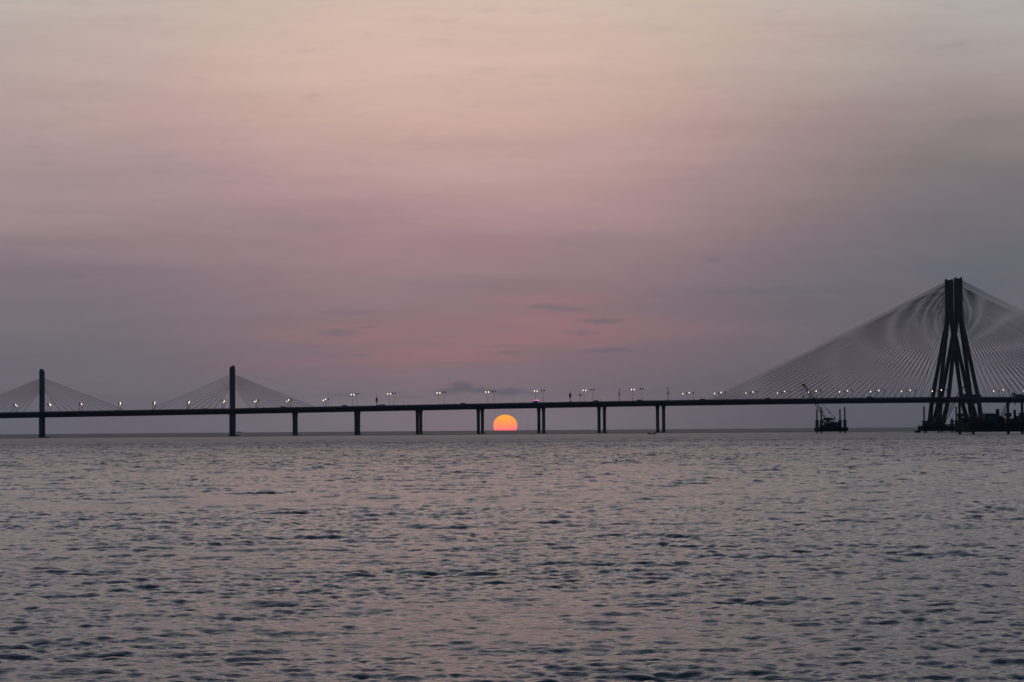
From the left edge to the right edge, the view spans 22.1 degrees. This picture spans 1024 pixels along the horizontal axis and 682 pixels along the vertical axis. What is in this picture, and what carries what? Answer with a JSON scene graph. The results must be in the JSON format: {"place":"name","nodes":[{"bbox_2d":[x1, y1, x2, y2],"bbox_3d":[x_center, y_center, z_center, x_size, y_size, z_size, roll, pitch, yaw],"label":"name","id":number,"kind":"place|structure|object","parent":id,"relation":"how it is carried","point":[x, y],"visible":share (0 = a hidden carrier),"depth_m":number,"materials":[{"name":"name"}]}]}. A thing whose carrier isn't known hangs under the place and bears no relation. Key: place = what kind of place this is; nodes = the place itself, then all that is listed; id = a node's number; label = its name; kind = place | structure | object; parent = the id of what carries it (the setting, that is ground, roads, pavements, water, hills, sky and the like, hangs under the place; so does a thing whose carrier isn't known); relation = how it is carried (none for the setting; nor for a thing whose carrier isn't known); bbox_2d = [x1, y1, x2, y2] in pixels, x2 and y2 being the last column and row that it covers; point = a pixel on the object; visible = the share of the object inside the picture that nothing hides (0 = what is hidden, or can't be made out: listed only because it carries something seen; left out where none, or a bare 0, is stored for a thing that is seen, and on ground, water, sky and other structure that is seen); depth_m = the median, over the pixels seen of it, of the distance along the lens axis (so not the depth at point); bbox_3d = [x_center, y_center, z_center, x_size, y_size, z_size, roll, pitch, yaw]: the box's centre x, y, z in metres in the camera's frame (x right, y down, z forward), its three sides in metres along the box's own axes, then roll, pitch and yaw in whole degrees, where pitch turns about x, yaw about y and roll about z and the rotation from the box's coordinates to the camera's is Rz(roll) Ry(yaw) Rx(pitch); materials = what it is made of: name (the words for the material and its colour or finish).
{"place":"outdoors","nodes":[
{"label":"outdoors","id":0,"kind":"place"},
{"bbox_2d":[493,415,516,430],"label":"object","id":1,"kind":"object","parent":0,"point":[505,422],"visible":0.71,"depth_m":59762.43,"materials":[{"name":"orange"}]},
{"bbox_2d":[0,427,1023,681],"bbox_3d":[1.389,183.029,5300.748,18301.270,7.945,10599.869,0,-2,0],"label":"sea","id":2,"kind":"structure","parent":0,"point":[764,555],"depth_m":95.85,"materials":[{"name":"grey liquid"}]},
{"bbox_2d":[0,277,1023,436],"bbox_3d":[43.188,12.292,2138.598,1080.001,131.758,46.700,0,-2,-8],"label":"sea bridge","id":3,"kind":"structure","parent":2,"relation":"in","point":[954,314],"depth_m":2162.75,"materials":[{"name":"concrete"}]},
{"bbox_2d":[814,407,847,432],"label":"jack up barge","id":4,"kind":"object","parent":2,"relation":"on","point":[834,426],"visible":0.98,"depth_m":1581.18,"materials":[{"name":"paint"}]},
{"bbox_2d":[801,384,834,421],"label":"crawler crane","id":5,"kind":"object","parent":4,"relation":"on","point":[827,419],"visible":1,"depth_m":1583.82,"materials":[{"name":"paint"}]},
{"bbox_2d":[918,406,947,432],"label":"jack up barge","id":6,"kind":"object","parent":2,"relation":"on","point":[926,426],"visible":0.96,"depth_m":1499.60,"materials":[{"name":"paint"}]},
{"bbox_2d":[934,386,964,424],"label":"crawler crane","id":7,"kind":"object","parent":6,"relation":"on","point":[937,420],"visible":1,"depth_m":1504.78,"materials":[{"name":"paint"}]},
{"bbox_2d":[947,406,966,432],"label":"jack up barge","id":8,"kind":"object","parent":2,"relation":"on","point":[951,427],"visible":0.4,"depth_m":1501.95,"materials":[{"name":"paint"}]},
{"bbox_2d":[954,399,1023,433],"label":"jack up barge","id":9,"kind":"object","parent":2,"relation":"on","point":[992,424],"visible":0.93,"depth_m":1201.13,"materials":[{"name":"paint"}]},
{"bbox_2d":[995,409,1001,421],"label":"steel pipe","id":10,"kind":"object","parent":9,"relation":"on","point":[999,419],"visible":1,"depth_m":1205.54,"materials":[{"name":"black metal"}]},
{"bbox_2d":[1000,392,1015,417],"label":"crawler crane","id":11,"kind":"object","parent":9,"relation":"on","point":[1013,394],"visible":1,"depth_m":1210.38,"materials":[{"name":"paint"}]},
{"bbox_2d":[1012,410,1017,421],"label":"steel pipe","id":12,"kind":"object","parent":9,"relation":"on","point":[1014,416],"visible":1,"depth_m":1207.00,"materials":[{"name":"black metal"}]},
{"bbox_2d":[0,0,1023,433],"label":"sky","id":13,"kind":"structure","parent":0,"point":[316,200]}
]}

